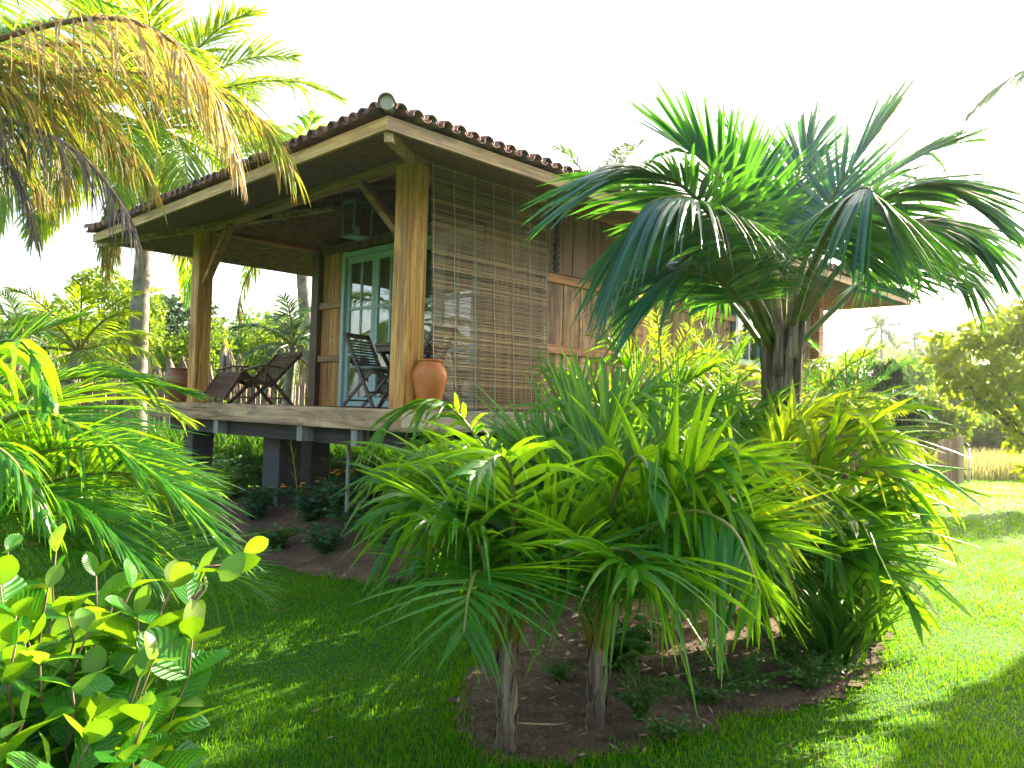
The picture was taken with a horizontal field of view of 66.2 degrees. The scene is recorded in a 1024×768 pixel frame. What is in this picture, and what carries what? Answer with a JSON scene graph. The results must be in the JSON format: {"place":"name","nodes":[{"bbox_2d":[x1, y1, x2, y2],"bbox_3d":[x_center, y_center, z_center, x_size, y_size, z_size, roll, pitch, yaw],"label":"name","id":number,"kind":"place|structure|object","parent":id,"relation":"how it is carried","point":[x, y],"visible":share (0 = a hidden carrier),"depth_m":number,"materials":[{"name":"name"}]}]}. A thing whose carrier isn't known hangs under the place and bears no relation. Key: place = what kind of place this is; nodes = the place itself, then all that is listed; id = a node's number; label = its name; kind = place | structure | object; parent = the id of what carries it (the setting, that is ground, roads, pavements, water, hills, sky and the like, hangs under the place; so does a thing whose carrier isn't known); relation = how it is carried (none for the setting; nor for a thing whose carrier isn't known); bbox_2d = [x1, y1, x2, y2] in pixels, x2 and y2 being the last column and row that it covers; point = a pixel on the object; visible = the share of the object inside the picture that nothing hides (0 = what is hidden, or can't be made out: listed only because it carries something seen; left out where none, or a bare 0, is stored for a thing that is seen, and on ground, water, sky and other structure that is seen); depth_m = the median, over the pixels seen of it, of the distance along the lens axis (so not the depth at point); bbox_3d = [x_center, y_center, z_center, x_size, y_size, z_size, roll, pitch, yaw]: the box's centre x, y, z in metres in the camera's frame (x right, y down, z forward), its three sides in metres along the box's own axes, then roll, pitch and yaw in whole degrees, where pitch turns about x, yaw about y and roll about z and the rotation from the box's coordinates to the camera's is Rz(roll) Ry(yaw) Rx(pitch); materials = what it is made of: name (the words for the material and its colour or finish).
{"place":"outdoors","nodes":[
{"label":"outdoors","id":0,"kind":"place"},
{"bbox_2d":[0,368,1023,767],"bbox_3d":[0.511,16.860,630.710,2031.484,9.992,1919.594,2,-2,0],"label":"ground","id":1,"kind":"structure","parent":0,"point":[674,758],"depth_m":4.34,"materials":[{"name":"plant"}]},
{"bbox_2d":[0,288,92,409],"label":"coconut palm","id":2,"kind":"object","parent":1,"relation":"on","point":[20,312],"visible":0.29,"depth_m":18.84,"materials":[{"name":"green plant"}]},
{"bbox_2d":[18,307,109,405],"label":"tree","id":3,"kind":"object","parent":1,"relation":"on","point":[48,340],"visible":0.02,"depth_m":26.56,"materials":[{"name":"green plant"}]},
{"bbox_2d":[0,278,161,479],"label":"coconut palm","id":4,"kind":"object","parent":1,"relation":"on","point":[78,352],"visible":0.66,"depth_m":13.99,"materials":[{"name":"green plant"}]},
{"bbox_2d":[52,264,185,414],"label":"tree","id":5,"kind":"object","parent":1,"relation":"on","point":[156,326],"visible":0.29,"depth_m":21.65,"materials":[{"name":"green plant"}]},
{"bbox_2d":[0,523,267,767],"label":"broad leaf shrub","id":6,"kind":"object","parent":1,"relation":"on","point":[102,688],"visible":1,"depth_m":1.46,"materials":[{"name":"plant"}]},
{"bbox_2d":[0,304,289,634],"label":"young palm","id":7,"kind":"object","parent":1,"relation":"on","point":[30,489],"visible":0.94,"depth_m":2.61,"materials":[{"name":"green plant"}]},
{"bbox_2d":[0,372,307,436],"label":"stake fence","id":8,"kind":"object","parent":1,"relation":"on","point":[253,390],"visible":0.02,"depth_m":17.52,"materials":[{"name":"wood"}]},
{"bbox_2d":[93,354,103,414],"bbox_3d":[-9.349,0.028,17.785,0.199,1.438,0.156,3,-2,-38],"label":"stake","id":9,"kind":"object","parent":8,"relation":"hanging from","point":[96,402],"visible":0.14,"depth_m":17.74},
{"bbox_2d":[110,357,119,404],"bbox_3d":[-8.970,-0.061,17.736,0.189,1.153,0.187,2,-2,0],"label":"stake","id":10,"kind":"object","parent":8,"relation":"hanging from","point":[113,394],"visible":0.27,"depth_m":17.69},
{"bbox_2d":[153,364,162,417],"bbox_3d":[-7.933,0.175,17.598,0.210,1.255,0.182,2,-2,0],"label":"stake","id":11,"kind":"object","parent":8,"relation":"hanging from","point":[158,372],"visible":0.34,"depth_m":17.59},
{"bbox_2d":[164,355,174,400],"bbox_3d":[-7.664,-0.125,17.578,0.234,1.039,0.196,2,-2,0],"label":"stake","id":12,"kind":"object","parent":8,"relation":"hanging from","point":[169,364],"visible":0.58,"depth_m":17.58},
{"bbox_2d":[208,364,212,402],"bbox_3d":[-6.731,0.118,17.468,0.193,1.149,0.158,3,-2,-26],"label":"stake","id":13,"kind":"object","parent":8,"relation":"hanging from","point":[210,400],"visible":0.3,"depth_m":17.46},
{"bbox_2d":[219,344,226,371],"bbox_3d":[-6.408,-0.307,17.441,0.187,1.181,0.161,3,-2,-40],"label":"stake","id":14,"kind":"object","parent":8,"relation":"hanging from","point":[222,357],"visible":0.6,"depth_m":17.41,"materials":[{"name":"wood"}]},
{"bbox_2d":[226,348,234,371],"bbox_3d":[-6.264,-0.302,17.431,0.206,0.998,0.166,3,-3,-45],"label":"stake","id":15,"kind":"object","parent":8,"relation":"hanging from","point":[230,360],"visible":0.59,"depth_m":17.41,"materials":[{"name":"wood"}]},
{"bbox_2d":[234,355,243,395],"bbox_3d":[-6.038,-0.182,17.391,0.206,0.946,0.182,2,-2,0],"label":"stake","id":16,"kind":"object","parent":8,"relation":"hanging from","point":[238,370],"visible":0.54,"depth_m":17.39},
{"bbox_2d":[262,385,270,403],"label":"stake","id":17,"kind":"object","parent":8,"relation":"hanging from","point":[267,391],"visible":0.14,"depth_m":17.28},
{"bbox_2d":[298,347,305,388],"bbox_3d":[-4.566,-0.394,17.227,0.230,1.012,0.155,0,-2,35],"label":"dry leaf bundle","id":18,"kind":"object","parent":8,"relation":"hanging from","point":[300,374],"visible":0.35,"depth_m":17.20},
{"bbox_2d":[0,0,310,275],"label":"coconut palm","id":19,"kind":"object","parent":1,"relation":"on","point":[29,107],"visible":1,"depth_m":5.02,"materials":[{"name":"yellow plant"}]},
{"bbox_2d":[0,0,354,436],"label":"coconut palm","id":20,"kind":"object","parent":1,"relation":"on","point":[173,174],"visible":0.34,"depth_m":14.98,"materials":[{"name":"green plant"}]},
{"bbox_2d":[151,293,231,371],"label":"tree","id":21,"kind":"object","parent":1,"relation":"on","point":[178,321],"visible":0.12,"depth_m":26.80,"materials":[{"name":"green plant"}]},
{"bbox_2d":[149,317,253,402],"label":"tree","id":22,"kind":"object","parent":1,"relation":"on","point":[178,352],"visible":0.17,"depth_m":20.53,"materials":[{"name":"green plant"}]},
{"bbox_2d":[3,418,437,481],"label":"undergrowth","id":23,"kind":"object","parent":1,"relation":"on","point":[241,444],"visible":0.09,"depth_m":15.09,"materials":[{"name":"green plant"}]},
{"bbox_2d":[212,453,241,480],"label":"bedding plant","id":24,"kind":"object","parent":1,"relation":"on","point":[220,467],"visible":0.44,"depth_m":13.51,"materials":[{"name":"green plant"}]},
{"bbox_2d":[132,105,328,396],"bbox_3d":[-4.880,-1.678,16.317,5.810,7.592,5.696,2,-2,0],"label":"coconut palm","id":25,"kind":"object","parent":1,"relation":"on","point":[303,291],"visible":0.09,"depth_m":15.29,"materials":[{"name":"green plant"}]},
{"bbox_2d":[188,307,276,401],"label":"tree","id":26,"kind":"object","parent":1,"relation":"on","point":[248,319],"visible":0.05,"depth_m":25.47,"materials":[{"name":"green plant"}]},
{"bbox_2d":[215,445,257,473],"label":"bedding plant","id":27,"kind":"object","parent":1,"relation":"on","point":[232,455],"visible":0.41,"depth_m":14.91,"materials":[{"name":"green plant"}]},
{"bbox_2d":[224,321,306,404],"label":"tree","id":28,"kind":"object","parent":1,"relation":"on","point":[251,343],"visible":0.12,"depth_m":19.45,"materials":[{"name":"green plant"}]},
{"bbox_2d":[231,313,299,371],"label":"tree","id":29,"kind":"object","parent":1,"relation":"on","point":[242,338],"visible":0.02,"depth_m":23.39,"materials":[{"name":"green plant"}]},
{"bbox_2d":[228,292,310,404],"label":"coconut palm","id":30,"kind":"object","parent":1,"relation":"on","point":[287,384],"visible":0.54,"depth_m":14.75,"materials":[{"name":"green plant"}]},
{"bbox_2d":[182,482,498,584],"bbox_3d":[0.198,1.723,11.627,9.554,0.336,6.447,3,-2,-41],"label":"house bed","id":31,"kind":"object","parent":1,"relation":"on","point":[332,562],"visible":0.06,"depth_m":7.57,"materials":[{"name":"soil"}]},
{"bbox_2d":[199,462,261,501],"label":"bedding plant","id":32,"kind":"object","parent":31,"relation":"on","point":[238,472],"visible":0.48,"depth_m":10.11,"materials":[{"name":"green plant"}]},
{"bbox_2d":[238,460,262,488],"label":"bedding plant","id":33,"kind":"object","parent":31,"relation":"on","point":[258,473],"visible":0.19,"depth_m":10.73,"materials":[{"name":"green plant"}]},
{"bbox_2d":[225,482,292,520],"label":"bedding plant","id":34,"kind":"object","parent":31,"relation":"on","point":[261,502],"visible":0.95,"depth_m":8.96,"materials":[{"name":"green plant"}]},
{"bbox_2d":[245,522,307,551],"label":"bedding plant","id":35,"kind":"object","parent":31,"relation":"on","point":[276,543],"visible":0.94,"depth_m":7.69,"materials":[{"name":"green plant"}]},
{"bbox_2d":[286,440,306,516],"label":"thin frond","id":36,"kind":"object","parent":31,"relation":"on","point":[295,478],"visible":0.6,"depth_m":8.80,"materials":[{"name":"green plant"}]},
{"bbox_2d":[279,478,332,521],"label":"bedding plant","id":37,"kind":"object","parent":31,"relation":"on","point":[314,504],"visible":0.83,"depth_m":8.53,"materials":[{"name":"green plant"}]},
{"bbox_2d":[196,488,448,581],"bbox_3d":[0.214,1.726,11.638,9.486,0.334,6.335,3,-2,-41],"label":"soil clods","id":38,"kind":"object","parent":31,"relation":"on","point":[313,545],"visible":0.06,"depth_m":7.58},
{"bbox_2d":[299,521,357,554],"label":"bedding plant","id":39,"kind":"object","parent":31,"relation":"on","point":[326,541],"visible":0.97,"depth_m":7.41,"materials":[{"name":"green plant"}]},
{"bbox_2d":[315,469,370,520],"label":"bedding plant","id":40,"kind":"object","parent":31,"relation":"on","point":[339,497],"visible":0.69,"depth_m":8.31,"materials":[{"name":"green plant"}]},
{"bbox_2d":[321,450,385,495],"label":"bedding plant","id":41,"kind":"object","parent":31,"relation":"on","point":[339,467],"visible":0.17,"depth_m":10.02,"materials":[{"name":"green plant"}]},
{"bbox_2d":[322,501,390,530],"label":"bedding plant","id":42,"kind":"object","parent":31,"relation":"on","point":[358,514],"visible":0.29,"depth_m":7.96,"materials":[{"name":"green plant"}]},
{"bbox_2d":[341,458,403,507],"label":"bedding plant","id":43,"kind":"object","parent":31,"relation":"on","point":[357,474],"visible":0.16,"depth_m":8.93,"materials":[{"name":"green plant"}]},
{"bbox_2d":[354,517,421,548],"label":"bedding plant","id":44,"kind":"object","parent":31,"relation":"on","point":[387,532],"visible":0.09,"depth_m":7.38,"materials":[{"name":"green plant"}]},
{"bbox_2d":[689,325,730,421],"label":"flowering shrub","id":45,"kind":"object","parent":31,"relation":"on","point":[726,329],"visible":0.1,"depth_m":10.11,"materials":[{"name":"green plant"}]},
{"bbox_2d":[84,92,915,525],"bbox_3d":[0.744,-0.328,12.424,6.891,4.998,11.905,0,-3,45],"label":"bungalow","id":46,"kind":"object","parent":1,"relation":"on","point":[384,150],"visible":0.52,"depth_m":9.38,"materials":[{"name":"wood"}]},
{"bbox_2d":[164,368,187,401],"bbox_3d":[-4.669,0.014,11.017,0.400,0.470,0.400,0,-3,45],"label":"clay pot","id":47,"kind":"object","parent":46,"relation":"on","point":[181,374],"visible":0.73,"depth_m":10.88,"materials":[{"name":"ceramic"}]},
{"bbox_2d":[201,352,301,404],"bbox_3d":[-3.618,-0.096,10.957,0.715,0.784,1.234,0,-2,38],"label":"lounge chair","id":48,"kind":"object","parent":46,"relation":"on","point":[222,384],"visible":0.97,"depth_m":10.90,"materials":[{"name":"wood"}]},
{"bbox_2d":[341,188,372,240],"bbox_3d":[-1.774,-2.103,9.044,0.270,0.850,0.270,0,-3,45],"label":"lantern","id":49,"kind":"object","parent":46,"relation":"hanging from","point":[363,230],"visible":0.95,"depth_m":9.02,"materials":[{"name":"paint"}]},
{"bbox_2d":[343,253,375,406],"bbox_3d":[-2.172,-0.761,11.249,0.690,2.163,0.040,0,-3,45],"label":"door","id":50,"kind":"structure","parent":46,"relation":"in","point":[361,269],"depth_m":11.26,"materials":[{"name":"teal paint"}]},
{"bbox_2d":[341,332,389,407],"bbox_3d":[-1.745,-0.158,9.619,0.550,0.922,0.444,1,-2,30],"label":"folding chair","id":51,"kind":"object","parent":46,"relation":"on","point":[375,367],"visible":0.88,"depth_m":9.56,"materials":[{"name":"wood"}]},
{"bbox_2d":[372,249,393,406],"bbox_3d":[-1.677,-0.762,10.760,0.690,2.163,0.040,0,-3,45],"label":"door","id":52,"kind":"structure","parent":46,"relation":"in","point":[384,260],"depth_m":10.88,"materials":[{"name":"teal paint"}]},
{"bbox_2d":[375,342,438,408],"bbox_3d":[-1.232,-0.077,9.131,0.740,0.757,0.740,0,-3,45],"label":"round table","id":53,"kind":"object","parent":46,"relation":"on","point":[383,349],"visible":0.31,"depth_m":9.10,"materials":[{"name":"wood"}]},
{"bbox_2d":[413,359,446,409],"bbox_3d":[-0.777,0.007,7.394,0.324,0.475,0.324,0,-3,45],"label":"clay pot","id":54,"kind":"object","parent":46,"relation":"on","point":[429,378],"visible":0.84,"depth_m":7.28,"materials":[{"name":"ceramic"}]},
{"bbox_2d":[423,240,439,358],"bbox_3d":[-1.182,-0.763,10.270,0.690,2.163,0.040,0,-3,45],"label":"door","id":55,"kind":"structure","parent":46,"relation":"in","point":[428,294],"depth_m":10.19,"materials":[{"name":"teal paint"}]},
{"bbox_2d":[423,325,457,407],"bbox_3d":[-0.927,-0.169,8.547,0.550,0.922,0.444,1,-2,28],"label":"folding chair","id":56,"kind":"object","parent":46,"relation":"on","point":[428,340],"visible":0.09,"depth_m":8.43,"materials":[{"name":"wood"}]},
{"bbox_2d":[437,233,474,409],"bbox_3d":[-0.687,-0.765,9.781,0.690,2.163,0.040,0,-3,45],"label":"door","id":57,"kind":"structure","parent":46,"relation":"in","point":[459,344],"depth_m":9.76,"materials":[{"name":"teal paint"}]},
{"bbox_2d":[430,161,548,410],"bbox_3d":[-0.186,-0.961,8.109,0.153,2.460,1.682,0,-3,45],"label":"bamboo blind","id":58,"kind":"object","parent":46,"relation":"hanging from","point":[512,311],"visible":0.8,"depth_m":8.04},
{"bbox_2d":[731,306,760,367],"bbox_3d":[3.781,-0.729,12.518,0.150,0.950,1.000,0,-3,45],"label":"window","id":59,"kind":"structure","parent":46,"relation":"in","point":[752,351],"depth_m":12.49,"materials":[{"name":"glass"}]},
{"bbox_2d":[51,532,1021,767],"bbox_3d":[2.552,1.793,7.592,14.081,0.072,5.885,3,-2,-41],"label":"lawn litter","id":60,"kind":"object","parent":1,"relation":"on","point":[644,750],"visible":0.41,"depth_m":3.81,"materials":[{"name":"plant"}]},
{"bbox_2d":[549,137,682,186],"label":"coconut palm","id":61,"kind":"object","parent":1,"relation":"on","point":[614,151],"visible":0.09,"depth_m":18.21,"materials":[{"name":"green plant"}]},
{"bbox_2d":[446,561,894,767],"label":"soil bed","id":62,"kind":"object","parent":1,"relation":"on","point":[563,740],"visible":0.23,"depth_m":4.11,"materials":[{"name":"soil"}]},
{"bbox_2d":[346,391,598,587],"bbox_3d":[0.017,1.051,6.722,2.994,1.925,2.664,2,-2,0],"label":"young palm","id":63,"kind":"object","parent":62,"relation":"on","point":[422,405],"visible":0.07,"depth_m":6.45,"materials":[{"name":"green plant"}]},
{"bbox_2d":[331,393,717,753],"bbox_3d":[0.025,0.850,3.393,1.681,1.687,1.974,2,-2,0],"label":"young palm","id":64,"kind":"object","parent":62,"relation":"on","point":[443,520],"visible":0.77,"depth_m":3.09,"materials":[{"name":"green plant"}]},
{"bbox_2d":[518,722,565,724],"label":"fallen stalk","id":65,"kind":"object","parent":62,"relation":"on","point":[540,723],"visible":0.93,"depth_m":3.70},
{"bbox_2d":[538,653,583,681],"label":"weed","id":66,"kind":"object","parent":62,"relation":"on","point":[559,671],"visible":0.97,"depth_m":4.29,"materials":[{"name":"green plant"}]},
{"bbox_2d":[354,322,869,730],"bbox_3d":[0.532,0.707,3.796,2.398,1.998,2.258,3,-3,-43],"label":"young palm","id":67,"kind":"object","parent":62,"relation":"on","point":[731,539],"visible":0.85,"depth_m":3.27,"materials":[{"name":"green plant"}]},
{"bbox_2d":[565,615,667,675],"bbox_3d":[0.641,1.509,4.527,0.591,0.318,0.465,1,-2,32],"label":"weed","id":68,"kind":"object","parent":62,"relation":"on","point":[631,645],"visible":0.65,"depth_m":4.41,"materials":[{"name":"green plant"}]},
{"bbox_2d":[604,656,679,721],"bbox_3d":[0.598,1.502,3.710,0.421,0.303,0.351,0,-2,37],"label":"weed","id":69,"kind":"object","parent":62,"relation":"on","point":[639,704],"visible":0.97,"depth_m":3.71,"materials":[{"name":"green plant"}]},
{"bbox_2d":[556,295,755,422],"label":"date palm","id":70,"kind":"object","parent":62,"relation":"on","point":[661,360],"visible":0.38,"depth_m":8.07,"materials":[{"name":"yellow plant"}]},
{"bbox_2d":[646,601,688,706],"bbox_3d":[0.875,1.509,4.479,0.016,0.259,1.148,2,-2,-2],"label":"fallen stalk","id":71,"kind":"object","parent":62,"relation":"on","point":[652,616],"visible":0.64,"depth_m":4.37,"materials":[{"name":"brown plant"}]},
{"bbox_2d":[453,590,883,765],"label":"leaf litter","id":72,"kind":"object","parent":62,"relation":"on","point":[679,707],"visible":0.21,"depth_m":4.19,"materials":[{"name":"plant"}]},
{"bbox_2d":[632,712,705,741],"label":"weed","id":73,"kind":"object","parent":62,"relation":"on","point":[662,728],"visible":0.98,"depth_m":3.55,"materials":[{"name":"green plant"}]},
{"bbox_2d":[508,316,862,463],"bbox_3d":[1.162,0.617,6.451,2.947,2.413,2.253,3,-2,-32],"label":"young palm","id":74,"kind":"object","parent":62,"relation":"on","point":[623,357],"visible":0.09,"depth_m":6.53,"materials":[{"name":"green plant"}]},
{"bbox_2d":[652,668,765,704],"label":"weed","id":75,"kind":"object","parent":62,"relation":"on","point":[715,693],"visible":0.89,"depth_m":3.98,"materials":[{"name":"green plant"}]},
{"bbox_2d":[687,647,803,691],"bbox_3d":[1.251,1.574,4.199,0.598,0.213,0.599,2,-2,0],"label":"weed","id":76,"kind":"object","parent":62,"relation":"on","point":[747,665],"visible":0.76,"depth_m":4.23,"materials":[{"name":"green plant"}]},
{"bbox_2d":[516,44,1023,612],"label":"fan palm","id":77,"kind":"object","parent":62,"relation":"on","point":[754,212],"visible":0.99,"depth_m":5.62,"materials":[{"name":"green plant"}]},
{"bbox_2d":[740,629,827,664],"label":"weed","id":78,"kind":"object","parent":62,"relation":"on","point":[783,648],"visible":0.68,"depth_m":4.69,"materials":[{"name":"green plant"}]},
{"bbox_2d":[615,363,999,652],"bbox_3d":[1.704,0.809,5.109,2.946,1.969,2.890,2,-2,0],"label":"young palm","id":79,"kind":"object","parent":62,"relation":"on","point":[871,550],"visible":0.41,"depth_m":4.68,"materials":[{"name":"green plant"}]},
{"bbox_2d":[767,562,854,641],"bbox_3d":[1.976,1.310,5.256,1.142,0.832,1.243,2,-2,0],"label":"strap leaf clump","id":80,"kind":"object","parent":62,"relation":"on","point":[783,620],"visible":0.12,"depth_m":5.20,"materials":[{"name":"plant"}]},
{"bbox_2d":[755,638,873,690],"bbox_3d":[1.659,1.584,4.275,0.574,0.239,0.664,2,-2,0],"label":"weed","id":81,"kind":"object","parent":62,"relation":"on","point":[808,679],"visible":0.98,"depth_m":4.27,"materials":[{"name":"green plant"}]},
{"bbox_2d":[739,520,952,675],"bbox_3d":[1.823,1.245,4.670,1.302,0.900,1.346,2,-2,0],"label":"strap leaf clump","id":82,"kind":"object","parent":62,"relation":"on","point":[829,637],"visible":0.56,"depth_m":4.53,"materials":[{"name":"plant"}]},
{"bbox_2d":[817,545,951,643],"bbox_3d":[2.317,1.359,5.401,1.060,0.758,1.261,0,-2,39],"label":"strap leaf clump","id":83,"kind":"object","parent":62,"relation":"on","point":[891,610],"visible":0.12,"depth_m":5.26,"materials":[{"name":"plant"}]},
{"bbox_2d":[655,322,811,409],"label":"date palm","id":84,"kind":"object","parent":1,"relation":"on","point":[738,355],"visible":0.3,"depth_m":8.73,"materials":[{"name":"green plant"}]},
{"bbox_2d":[707,339,938,470],"bbox_3d":[3.345,0.800,8.845,2.566,2.630,2.603,2,-2,0],"label":"coconut palm","id":85,"kind":"object","parent":1,"relation":"on","point":[866,396],"visible":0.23,"depth_m":8.71,"materials":[{"name":"green plant"}]},
{"bbox_2d":[764,326,939,493],"bbox_3d":[3.600,0.688,8.679,1.890,2.631,1.850,2,-2,0],"label":"date palm","id":86,"kind":"object","parent":1,"relation":"on","point":[860,374],"visible":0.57,"depth_m":8.51,"materials":[{"name":"green plant"}]},
{"bbox_2d":[811,448,941,473],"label":"undergrowth","id":87,"kind":"object","parent":1,"relation":"on","point":[859,459],"depth_m":19.62,"materials":[{"name":"green plant"}]},
{"bbox_2d":[824,357,933,492],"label":"tree","id":88,"kind":"object","parent":1,"relation":"on","point":[899,377],"visible":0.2,"depth_m":15.17,"materials":[{"name":"green plant"}]},
{"bbox_2d":[860,313,904,361],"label":"palm","id":89,"kind":"object","parent":1,"relation":"on","point":[879,320],"visible":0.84,"depth_m":60.06,"materials":[{"name":"green plant"}]},
{"bbox_2d":[847,354,943,447],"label":"tree","id":90,"kind":"object","parent":1,"relation":"on","point":[918,372],"visible":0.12,"depth_m":27.32,"materials":[{"name":"green plant"}]},
{"bbox_2d":[895,330,931,356],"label":"palm","id":91,"kind":"object","parent":1,"relation":"on","point":[913,337],"visible":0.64,"depth_m":70.03,"materials":[{"name":"green plant"}]},
{"bbox_2d":[823,328,1023,372],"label":"trees","id":92,"kind":"object","parent":1,"relation":"on","point":[888,349],"visible":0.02,"depth_m":111.13,"materials":[{"name":"plant"}]},
{"bbox_2d":[885,342,984,451],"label":"tree","id":93,"kind":"object","parent":1,"relation":"on","point":[911,352],"visible":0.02,"depth_m":36.51,"materials":[{"name":"green plant"}]},
{"bbox_2d":[923,436,963,482],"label":"garden gate","id":94,"kind":"structure","parent":1,"relation":"on","point":[952,459],"depth_m":19.53,"materials":[{"name":"wood"}]},
{"bbox_2d":[915,382,980,455],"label":"tree","id":95,"kind":"object","parent":1,"relation":"on","point":[950,414],"visible":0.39,"depth_m":21.23,"materials":[{"name":"green plant"}]},
{"bbox_2d":[932,406,1003,452],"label":"tree","id":96,"kind":"object","parent":1,"relation":"on","point":[979,431],"visible":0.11,"depth_m":27.68,"materials":[{"name":"green plant"}]},
{"bbox_2d":[967,448,970,481],"bbox_3d":[11.551,2.101,19.854,0.074,0.951,0.068,2,-2,0],"label":"fence post","id":97,"kind":"object","parent":1,"relation":"on","point":[969,465],"visible":0.78,"depth_m":19.83,"materials":[{"name":"white paint"}]},
{"bbox_2d":[918,284,1023,485],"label":"tree","id":98,"kind":"object","parent":1,"relation":"on","point":[1008,381],"visible":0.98,"depth_m":14.35,"materials":[{"name":"green plant"}]},
{"bbox_2d":[943,370,1021,453],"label":"tree","id":99,"kind":"object","parent":1,"relation":"on","point":[956,403],"visible":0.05,"depth_m":32.54,"materials":[{"name":"green plant"}]},
{"bbox_2d":[958,69,1023,126],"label":"coconut palm","id":100,"kind":"object","parent":1,"relation":"on","point":[988,96],"visible":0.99,"depth_m":11.86,"materials":[{"name":"green plant"}]},
{"bbox_2d":[970,408,1023,454],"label":"tree","id":101,"kind":"object","parent":1,"relation":"on","point":[991,441],"visible":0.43,"depth_m":27.73,"materials":[{"name":"green plant"}]},
{"bbox_2d":[0,0,1023,396],"label":"sky","id":102,"kind":"structure","parent":0,"point":[528,75],"materials":[{"name":"white"}]},
{"bbox_2d":[822,445,1023,480],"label":"tall grass","id":103,"kind":"structure","parent":0,"point":[993,464],"depth_m":21.19,"materials":[{"name":"plant"}]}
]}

